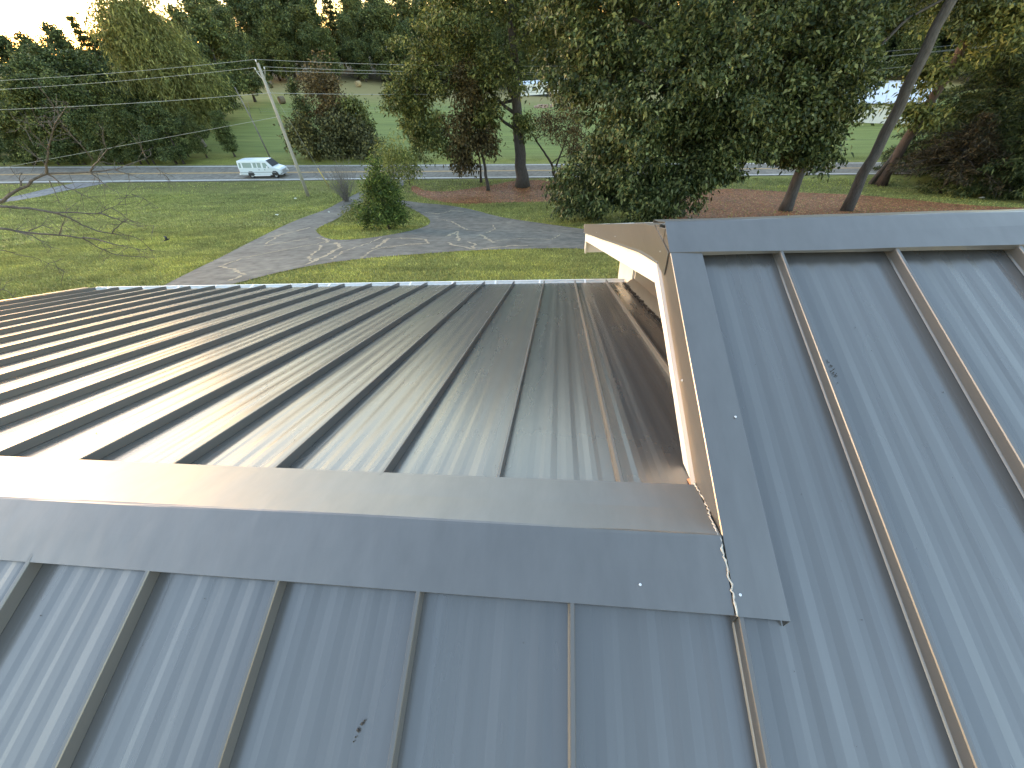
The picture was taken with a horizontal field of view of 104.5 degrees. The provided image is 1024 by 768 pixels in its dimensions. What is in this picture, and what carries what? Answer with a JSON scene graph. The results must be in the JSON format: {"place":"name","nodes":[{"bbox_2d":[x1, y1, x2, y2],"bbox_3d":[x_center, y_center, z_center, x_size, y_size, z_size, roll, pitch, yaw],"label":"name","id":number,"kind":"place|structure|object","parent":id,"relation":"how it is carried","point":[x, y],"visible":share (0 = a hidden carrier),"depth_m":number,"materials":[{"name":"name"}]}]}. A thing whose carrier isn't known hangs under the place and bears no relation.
{"place":"outdoors","nodes":[
{"label":"outdoors","id":0,"kind":"place"},
{"bbox_2d":[0,0,678,49],"label":"sky","id":1,"kind":"structure","parent":0,"point":[15,15],"materials":[{"name":"white"}]},
{"bbox_2d":[164,179,584,285],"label":"driveway","id":2,"kind":"structure","parent":0,"point":[299,243],"depth_m":21.84,"materials":[{"name":"grey asphalt"}]},
{"bbox_2d":[0,162,943,183],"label":"road","id":3,"kind":"structure","parent":0,"point":[198,173],"depth_m":49.81,"materials":[{"name":"grey asphalt"}]},
{"bbox_2d":[236,158,288,177],"bbox_3d":[-30.351,-26.343,48.268,5.366,1.938,2.218,1,42,3],"label":"passenger van","id":4,"kind":"object","parent":3,"relation":"on","point":[252,167],"visible":1,"depth_m":47.65,"materials":[{"name":"white paint"}]},
{"bbox_2d":[0,209,1023,767],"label":"house","id":5,"kind":"structure","parent":0,"point":[716,493],"depth_m":1.16,"materials":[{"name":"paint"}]},
{"bbox_2d":[0,2,1023,298],"bbox_3d":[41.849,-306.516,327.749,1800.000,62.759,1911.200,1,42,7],"label":"ground","id":6,"kind":"structure","parent":0,"point":[860,142],"depth_m":47.68,"materials":[{"name":"green plant"}]},
{"bbox_2d":[0,32,19,77],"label":"broadleaf tree","id":7,"kind":"object","parent":6,"relation":"on","point":[4,39],"visible":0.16,"depth_m":71.74,"materials":[{"name":"green plant"}]},
{"bbox_2d":[0,133,26,164],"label":"broadleaf tree","id":8,"kind":"object","parent":6,"relation":"on","point":[4,149],"visible":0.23,"depth_m":55.36,"materials":[{"name":"green plant"}]},
{"bbox_2d":[0,123,44,164],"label":"slim conifer","id":9,"kind":"object","parent":6,"relation":"on","point":[4,128],"visible":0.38,"depth_m":54.41,"materials":[{"name":"green plant"}]},
{"bbox_2d":[0,100,48,163],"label":"broadleaf tree","id":10,"kind":"object","parent":6,"relation":"on","point":[25,141],"visible":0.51,"depth_m":54.04,"materials":[{"name":"green plant"}]},
{"bbox_2d":[7,30,54,54],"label":"broadleaf tree","id":11,"kind":"object","parent":6,"relation":"on","point":[24,39],"visible":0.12,"depth_m":69.67,"materials":[{"name":"green plant"}]},
{"bbox_2d":[3,45,80,140],"bbox_3d":[-68.280,-42.343,59.184,7.022,12.788,7.616,-14,42,-10],"label":"broadleaf tree","id":12,"kind":"object","parent":6,"relation":"on","point":[19,61],"visible":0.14,"depth_m":55.81,"materials":[{"name":"green plant"}]},
{"bbox_2d":[0,67,85,164],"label":"broadleaf tree","id":13,"kind":"object","parent":6,"relation":"on","point":[17,100],"visible":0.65,"depth_m":51.06,"materials":[{"name":"green plant"}]},
{"bbox_2d":[20,42,67,75],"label":"broadleaf tree","id":14,"kind":"object","parent":6,"relation":"on","point":[43,54],"visible":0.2,"depth_m":59.52,"materials":[{"name":"green plant"}]},
{"bbox_2d":[4,70,92,164],"bbox_3d":[-62.732,-35.594,53.723,8.692,11.012,7.213,30,52,33],"label":"broadleaf tree","id":15,"kind":"object","parent":6,"relation":"on","point":[43,99],"visible":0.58,"depth_m":52.17,"materials":[{"name":"green plant"}]},
{"bbox_2d":[0,182,107,201],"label":"gravel lane","id":16,"kind":"structure","parent":6,"relation":"on","point":[48,191],"depth_m":46.88,"materials":[{"name":"grey gravel"}]},
{"bbox_2d":[30,21,98,61],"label":"broadleaf tree","id":17,"kind":"object","parent":6,"relation":"on","point":[55,38],"visible":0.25,"depth_m":71.53,"materials":[{"name":"green plant"}]},
{"bbox_2d":[39,62,121,164],"bbox_3d":[-57.303,-35.627,52.936,5.633,11.626,6.110,-32,48,-28],"label":"broadleaf tree","id":18,"kind":"object","parent":6,"relation":"on","point":[71,95],"visible":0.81,"depth_m":51.45,"materials":[{"name":"green plant"}]},
{"bbox_2d":[50,48,122,109],"bbox_3d":[-65.382,-45.122,62.508,7.420,12.156,8.616,-23,44,-19],"label":"broadleaf tree","id":19,"kind":"object","parent":6,"relation":"on","point":[74,64],"visible":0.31,"depth_m":59.63,"materials":[{"name":"green plant"}]},
{"bbox_2d":[0,85,176,297],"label":"bare tree","id":20,"kind":"object","parent":6,"relation":"on","point":[13,192],"visible":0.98,"depth_m":8.92,"materials":[{"name":"brown plant"}]},
{"bbox_2d":[67,123,110,164],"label":"broadleaf tree","id":21,"kind":"object","parent":6,"relation":"on","point":[78,136],"visible":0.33,"depth_m":53.84,"materials":[{"name":"green plant"}]},
{"bbox_2d":[72,47,121,99],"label":"broadleaf tree","id":22,"kind":"object","parent":6,"relation":"on","point":[89,56],"visible":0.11,"depth_m":64.67,"materials":[{"name":"green plant"}]},
{"bbox_2d":[65,15,131,102],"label":"slim conifer","id":23,"kind":"object","parent":6,"relation":"on","point":[81,38],"visible":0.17,"depth_m":73.89,"materials":[{"name":"green plant"}]},
{"bbox_2d":[76,73,127,120],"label":"broadleaf tree","id":24,"kind":"object","parent":6,"relation":"on","point":[100,91],"visible":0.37,"depth_m":53.88,"materials":[{"name":"green plant"}]},
{"bbox_2d":[85,131,126,164],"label":"broadleaf tree","id":25,"kind":"object","parent":6,"relation":"on","point":[120,159],"visible":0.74,"depth_m":54.22,"materials":[{"name":"green plant"}]},
{"bbox_2d":[86,111,126,164],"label":"broadleaf tree","id":26,"kind":"object","parent":6,"relation":"on","point":[95,119],"visible":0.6,"depth_m":52.71,"materials":[{"name":"green plant"}]},
{"bbox_2d":[95,103,142,164],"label":"broadleaf tree","id":27,"kind":"object","parent":6,"relation":"on","point":[112,124],"visible":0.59,"depth_m":52.22,"materials":[{"name":"green plant"}]},
{"bbox_2d":[97,45,143,117],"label":"broadleaf tree","id":28,"kind":"object","parent":6,"relation":"on","point":[106,62],"visible":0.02,"depth_m":64.70,"materials":[{"name":"green plant"}]},
{"bbox_2d":[108,87,143,128],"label":"broadleaf tree","id":29,"kind":"object","parent":6,"relation":"on","point":[130,107],"visible":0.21,"depth_m":58.00,"materials":[{"name":"green plant"}]},
{"bbox_2d":[108,100,156,164],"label":"slim conifer","id":30,"kind":"object","parent":6,"relation":"on","point":[134,153],"visible":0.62,"depth_m":53.51,"materials":[{"name":"green plant"}]},
{"bbox_2d":[109,51,165,122],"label":"broadleaf tree","id":31,"kind":"object","parent":6,"relation":"on","point":[136,95],"visible":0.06,"depth_m":65.24,"materials":[{"name":"green plant"}]},
{"bbox_2d":[115,108,163,164],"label":"broadleaf tree","id":32,"kind":"object","parent":6,"relation":"on","point":[129,119],"visible":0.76,"depth_m":52.93,"materials":[{"name":"green plant"}]},
{"bbox_2d":[76,0,237,146],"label":"pale tree","id":33,"kind":"object","parent":6,"relation":"on","point":[135,39],"visible":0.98,"depth_m":54.19,"materials":[{"name":"green plant"}]},
{"bbox_2d":[133,100,192,164],"bbox_3d":[-46.855,-33.566,53.270,4.729,7.549,5.491,-17,43,-13],"label":"broadleaf tree","id":34,"kind":"object","parent":6,"relation":"on","point":[153,135],"visible":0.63,"depth_m":51.88,"materials":[{"name":"green plant"}]},
{"bbox_2d":[138,99,190,163],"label":"broadleaf tree","id":35,"kind":"object","parent":6,"relation":"on","point":[170,125],"visible":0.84,"depth_m":52.66,"materials":[{"name":"green plant"}]},
{"bbox_2d":[160,2,214,64],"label":"broadleaf tree","id":36,"kind":"object","parent":6,"relation":"on","point":[170,7],"visible":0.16,"depth_m":81.28,"materials":[{"name":"green plant"}]},
{"bbox_2d":[176,107,211,157],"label":"broadleaf tree","id":37,"kind":"object","parent":6,"relation":"on","point":[194,143],"visible":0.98,"depth_m":55.32,"materials":[{"name":"green plant"}]},
{"bbox_2d":[161,31,229,124],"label":"broadleaf tree","id":38,"kind":"object","parent":6,"relation":"on","point":[211,72],"visible":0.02,"depth_m":70.31,"materials":[{"name":"green plant"}]},
{"bbox_2d":[183,34,242,120],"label":"broadleaf tree","id":39,"kind":"object","parent":6,"relation":"on","point":[231,100],"visible":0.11,"depth_m":75.53,"materials":[{"name":"green plant"}]},
{"bbox_2d":[174,0,253,106],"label":"broadleaf tree","id":40,"kind":"object","parent":6,"relation":"on","point":[200,25],"visible":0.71,"depth_m":83.05,"materials":[{"name":"green plant"}]},
{"bbox_2d":[206,108,239,156],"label":"pale broadleaf tree","id":41,"kind":"object","parent":6,"relation":"on","point":[221,135],"visible":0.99,"depth_m":55.35,"materials":[{"name":"green plant"}]},
{"bbox_2d":[199,0,253,82],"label":"broadleaf tree","id":42,"kind":"object","parent":6,"relation":"on","point":[212,3],"visible":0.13,"depth_m":108.63,"materials":[{"name":"green plant"}]},
{"bbox_2d":[204,1,272,101],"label":"broadleaf tree","id":43,"kind":"object","parent":6,"relation":"on","point":[220,12],"visible":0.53,"depth_m":89.00,"materials":[{"name":"green plant"}]},
{"bbox_2d":[222,0,272,78],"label":"broadleaf tree","id":44,"kind":"object","parent":6,"relation":"on","point":[244,19],"visible":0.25,"depth_m":114.54,"materials":[{"name":"green plant"}]},
{"bbox_2d":[242,34,273,85],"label":"broadleaf tree","id":45,"kind":"object","parent":6,"relation":"on","point":[258,54],"visible":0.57,"depth_m":112.53,"materials":[{"name":"green plant"}]},
{"bbox_2d":[240,0,280,80],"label":"broadleaf tree","id":46,"kind":"object","parent":6,"relation":"on","point":[257,23],"visible":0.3,"depth_m":114.36,"materials":[{"name":"green plant"}]},
{"bbox_2d":[246,0,305,79],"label":"broadleaf tree","id":47,"kind":"object","parent":6,"relation":"on","point":[276,14],"visible":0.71,"depth_m":114.22,"materials":[{"name":"green plant"}]},
{"bbox_2d":[255,14,297,81],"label":"broadleaf tree","id":48,"kind":"object","parent":6,"relation":"on","point":[271,36],"visible":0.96,"depth_m":113.97,"materials":[{"name":"green plant"}]},
{"bbox_2d":[255,59,309,196],"bbox_3d":[-22.157,-24.189,38.784,1.018,11.803,0.394,1,42,7],"label":"utility pole","id":49,"kind":"object","parent":6,"relation":"on","point":[284,133],"visible":0.96,"depth_m":38.34,"materials":[{"name":"grey wood"}]},
{"bbox_2d":[281,72,319,138],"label":"young evergreen","id":50,"kind":"object","parent":6,"relation":"on","point":[291,87],"visible":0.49,"depth_m":53.25,"materials":[{"name":"green plant"}]},
{"bbox_2d":[273,106,329,163],"bbox_3d":[-28.178,-33.565,54.012,6.677,7.551,6.561,-24,45,-20],"label":"thicket shrub","id":51,"kind":"object","parent":6,"relation":"on","point":[305,129],"visible":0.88,"depth_m":53.45,"materials":[{"name":"green plant"}]},
{"bbox_2d":[287,2,323,69],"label":"pale broadleaf tree","id":52,"kind":"object","parent":6,"relation":"on","point":[298,12],"visible":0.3,"depth_m":116.57,"materials":[{"name":"green plant"}]},
{"bbox_2d":[281,0,335,67],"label":"broadleaf tree","id":53,"kind":"object","parent":6,"relation":"on","point":[292,2],"visible":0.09,"depth_m":121.61,"materials":[{"name":"green plant"}]},
{"bbox_2d":[289,0,333,73],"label":"broadleaf tree","id":54,"kind":"object","parent":6,"relation":"on","point":[319,19],"visible":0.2,"depth_m":120.71,"materials":[{"name":"green plant"}]},
{"bbox_2d":[295,21,329,74],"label":"broadleaf tree","id":55,"kind":"object","parent":6,"relation":"on","point":[309,35],"visible":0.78,"depth_m":115.70,"materials":[{"name":"green plant"}]},
{"bbox_2d":[0,222,642,299],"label":"grass","id":56,"kind":"structure","parent":6,"relation":"on","point":[85,275],"depth_m":17.45,"materials":[{"name":"green plant"}]},
{"bbox_2d":[289,49,357,153],"bbox_3d":[-25.019,-38.273,54.560,8.768,12.060,6.692,1,42,7],"label":"rusty topped tree","id":57,"kind":"object","parent":6,"relation":"on","point":[322,87],"visible":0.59,"depth_m":52.43,"materials":[{"name":"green plant"}]},
{"bbox_2d":[315,24,346,79],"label":"pale broadleaf tree","id":58,"kind":"object","parent":6,"relation":"on","point":[328,44],"visible":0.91,"depth_m":115.89,"materials":[{"name":"green plant"}]},
{"bbox_2d":[318,0,346,69],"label":"slim conifer","id":59,"kind":"object","parent":6,"relation":"on","point":[327,10],"visible":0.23,"depth_m":132.27,"materials":[{"name":"green plant"}]},
{"bbox_2d":[310,101,355,160],"bbox_3d":[-24.598,-33.976,54.648,6.736,8.130,6.562,24,49,29],"label":"thicket shrub","id":60,"kind":"object","parent":6,"relation":"on","point":[326,128],"visible":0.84,"depth_m":53.26,"materials":[{"name":"green plant"}]},
{"bbox_2d":[306,158,359,201],"bbox_3d":[-16.708,-19.711,38.349,4.602,4.174,4.960,1,42,7],"label":"bare shrub","id":61,"kind":"object","parent":6,"relation":"on","point":[343,192],"visible":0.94,"depth_m":38.50,"materials":[{"name":"grey plant"}]},
{"bbox_2d":[330,0,368,67],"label":"broadleaf tree","id":62,"kind":"object","parent":6,"relation":"on","point":[350,8],"visible":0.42,"depth_m":126.16,"materials":[{"name":"green plant"}]},
{"bbox_2d":[334,7,370,78],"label":"broadleaf tree","id":63,"kind":"object","parent":6,"relation":"on","point":[346,29],"visible":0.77,"depth_m":120.68,"materials":[{"name":"green plant"}]},
{"bbox_2d":[338,197,373,220],"bbox_3d":[-11.380,-13.067,30.164,3.728,2.118,3.430,1,42,7],"label":"shrub","id":64,"kind":"object","parent":6,"relation":"on","point":[347,213],"visible":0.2,"depth_m":29.84,"materials":[{"name":"green plant"}]},
{"bbox_2d":[335,92,377,131],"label":"leafy tree","id":65,"kind":"object","parent":6,"relation":"on","point":[363,112],"visible":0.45,"depth_m":53.51,"materials":[{"name":"green plant"}]},
{"bbox_2d":[333,113,387,162],"bbox_3d":[-20.707,-33.470,54.647,6.896,6.776,6.253,1,42,7],"label":"thicket shrub","id":66,"kind":"object","parent":6,"relation":"on","point":[358,135],"visible":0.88,"depth_m":53.59,"materials":[{"name":"green plant"}]},
{"bbox_2d":[352,38,372,81],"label":"broadleaf tree","id":67,"kind":"object","parent":6,"relation":"on","point":[361,58],"visible":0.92,"depth_m":121.47,"materials":[{"name":"green plant"}]},
{"bbox_2d":[355,0,395,79],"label":"broadleaf tree","id":68,"kind":"object","parent":6,"relation":"on","point":[368,16],"visible":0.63,"depth_m":121.10,"materials":[{"name":"green plant"}]},
{"bbox_2d":[347,151,413,230],"bbox_3d":[-8.485,-11.735,25.206,3.909,5.350,3.525,-20,43,-16],"label":"evergreen bush","id":69,"kind":"object","parent":6,"relation":"on","point":[390,210],"visible":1,"depth_m":25.20,"materials":[{"name":"green plant"}]},
{"bbox_2d":[370,30,393,82],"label":"broadleaf tree","id":70,"kind":"object","parent":6,"relation":"on","point":[376,50],"visible":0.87,"depth_m":121.65,"materials":[{"name":"green plant"}]},
{"bbox_2d":[373,0,407,71],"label":"broadleaf tree","id":71,"kind":"object","parent":6,"relation":"on","point":[388,14],"visible":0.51,"depth_m":121.42,"materials":[{"name":"green plant"}]},
{"bbox_2d":[354,126,427,205],"bbox_3d":[-10.708,-18.249,34.439,6.940,6.765,4.588,1,42,7],"label":"pale shrub","id":72,"kind":"object","parent":6,"relation":"on","point":[391,159],"visible":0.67,"depth_m":33.63,"materials":[{"name":"green plant"}]},
{"bbox_2d":[393,23,417,75],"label":"broadleaf tree","id":73,"kind":"object","parent":6,"relation":"on","point":[399,29],"visible":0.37,"depth_m":120.62,"materials":[{"name":"green plant"}]},
{"bbox_2d":[393,0,422,39],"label":"pale broadleaf tree","id":74,"kind":"object","parent":6,"relation":"on","point":[403,6],"visible":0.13,"depth_m":128.22,"materials":[{"name":"green plant"}]},
{"bbox_2d":[396,17,432,62],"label":"broadleaf tree","id":75,"kind":"object","parent":6,"relation":"on","point":[405,25],"visible":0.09,"depth_m":123.22,"materials":[{"name":"green plant"}]},
{"bbox_2d":[401,2,429,52],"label":"broadleaf tree","id":76,"kind":"object","parent":6,"relation":"on","point":[412,11],"visible":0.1,"depth_m":128.83,"materials":[{"name":"green plant"}]},
{"bbox_2d":[403,179,564,205],"bbox_3d":[-2.162,-19.890,41.419,18.855,1.264,10.027,1,42,7],"label":"leaf mulch bed","id":77,"kind":"object","parent":6,"relation":"on","point":[502,187],"visible":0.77,"depth_m":42.21,"materials":[{"name":"brown plant"}]},
{"bbox_2d":[438,54,509,190],"bbox_3d":[-3.835,-24.838,38.955,6.995,11.800,4.981,1,42,7],"label":"brown tree","id":78,"kind":"object","parent":77,"relation":"on","point":[465,141],"visible":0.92,"depth_m":38.36,"materials":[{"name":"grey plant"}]},
{"bbox_2d":[371,0,604,187],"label":"oak tree","id":79,"kind":"object","parent":77,"relation":"on","point":[465,16],"visible":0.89,"depth_m":36.01,"materials":[{"name":"green plant"}]},
{"bbox_2d":[484,18,505,65],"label":"pale broadleaf tree","id":80,"kind":"object","parent":6,"relation":"on","point":[498,40],"visible":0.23,"depth_m":128.65,"materials":[{"name":"green plant"}]},
{"bbox_2d":[498,12,521,70],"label":"broadleaf tree","id":81,"kind":"object","parent":6,"relation":"on","point":[505,34],"visible":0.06,"depth_m":130.33,"materials":[{"name":"green plant"}]},
{"bbox_2d":[0,177,1023,248],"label":"grass","id":82,"kind":"structure","parent":6,"relation":"on","point":[42,218],"depth_m":35.34,"materials":[{"name":"green plant"}]},
{"bbox_2d":[519,31,542,80],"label":"broadleaf tree","id":83,"kind":"object","parent":6,"relation":"on","point":[530,75],"visible":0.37,"depth_m":128.00,"materials":[{"name":"green plant"}]},
{"bbox_2d":[521,78,568,96],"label":"mobile home","id":84,"kind":"object","parent":6,"relation":"on","point":[527,84],"visible":0.22,"depth_m":112.44,"materials":[{"name":"metal"}]},
{"bbox_2d":[527,95,589,180],"bbox_3d":[5.261,-26.279,41.520,7.936,9.703,5.299,1,42,7],"label":"crooked tree","id":85,"kind":"object","parent":6,"relation":"on","point":[571,130],"visible":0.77,"depth_m":40.99,"materials":[{"name":"green plant"}]},
{"bbox_2d":[632,2,654,72],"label":"broadleaf tree","id":86,"kind":"object","parent":6,"relation":"on","point":[642,28],"visible":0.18,"depth_m":128.40,"materials":[{"name":"green plant"}]},
{"bbox_2d":[636,1,669,68],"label":"pale broadleaf tree","id":87,"kind":"object","parent":6,"relation":"on","point":[650,20],"visible":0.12,"depth_m":122.39,"materials":[{"name":"green plant"}]},
{"bbox_2d":[518,0,912,223],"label":"shade tree","id":88,"kind":"object","parent":6,"relation":"on","point":[703,131],"visible":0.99,"depth_m":21.89,"materials":[{"name":"green plant"}]},
{"bbox_2d":[665,188,1023,218],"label":"leaf mulch bed","id":89,"kind":"object","parent":6,"relation":"on","point":[740,206],"visible":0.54,"depth_m":32.91,"materials":[{"name":"brown plant"}]},
{"bbox_2d":[743,0,1020,211],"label":"shade tree","id":90,"kind":"object","parent":89,"relation":"on","point":[964,9],"visible":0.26,"depth_m":23.58,"materials":[{"name":"green plant"}]},
{"bbox_2d":[839,0,956,211],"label":"pine tree","id":91,"kind":"object","parent":89,"relation":"on","point":[886,130],"visible":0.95,"depth_m":24.81,"materials":[{"name":"brown plant"}]},
{"bbox_2d":[846,81,931,124],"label":"white barn","id":92,"kind":"structure","parent":6,"relation":"on","point":[881,98],"depth_m":66.83,"materials":[{"name":"metal"}]},
{"bbox_2d":[863,107,890,123],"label":"door","id":93,"kind":"structure","parent":92,"relation":"in","point":[878,118],"depth_m":67.35,"materials":[{"name":"white"}]},
{"bbox_2d":[883,23,908,76],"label":"broadleaf tree","id":94,"kind":"object","parent":6,"relation":"on","point":[893,46],"visible":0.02,"depth_m":107.61,"materials":[{"name":"green plant"}]},
{"bbox_2d":[882,17,928,79],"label":"broadleaf tree","id":95,"kind":"object","parent":6,"relation":"on","point":[902,60],"visible":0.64,"depth_m":101.03,"materials":[{"name":"green plant"}]},
{"bbox_2d":[900,23,945,75],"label":"broadleaf tree","id":96,"kind":"object","parent":6,"relation":"on","point":[935,48],"visible":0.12,"depth_m":98.76,"materials":[{"name":"green plant"}]},
{"bbox_2d":[868,0,1023,185],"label":"red trunk tree","id":97,"kind":"object","parent":6,"relation":"on","point":[936,76],"visible":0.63,"depth_m":33.82,"materials":[{"name":"green plant"}]},
{"bbox_2d":[872,26,1023,186],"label":"hemlock tree","id":98,"kind":"object","parent":6,"relation":"on","point":[991,94],"visible":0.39,"depth_m":37.63,"materials":[{"name":"green plant"}]},
{"bbox_2d":[883,111,1023,197],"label":"understory tree","id":99,"kind":"object","parent":6,"relation":"on","point":[971,132],"visible":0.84,"depth_m":34.30,"materials":[{"name":"green plant"}]},
{"bbox_2d":[939,36,976,75],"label":"slim conifer","id":100,"kind":"object","parent":6,"relation":"on","point":[951,53],"visible":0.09,"depth_m":98.22,"materials":[{"name":"green plant"}]},
{"bbox_2d":[908,85,1023,203],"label":"hemlock tree","id":101,"kind":"object","parent":6,"relation":"on","point":[1013,172],"visible":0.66,"depth_m":33.84,"materials":[{"name":"green plant"}]},
{"bbox_2d":[958,26,1001,82],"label":"pale broadleaf tree","id":102,"kind":"object","parent":6,"relation":"on","point":[970,65],"visible":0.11,"depth_m":94.89,"materials":[{"name":"green plant"}]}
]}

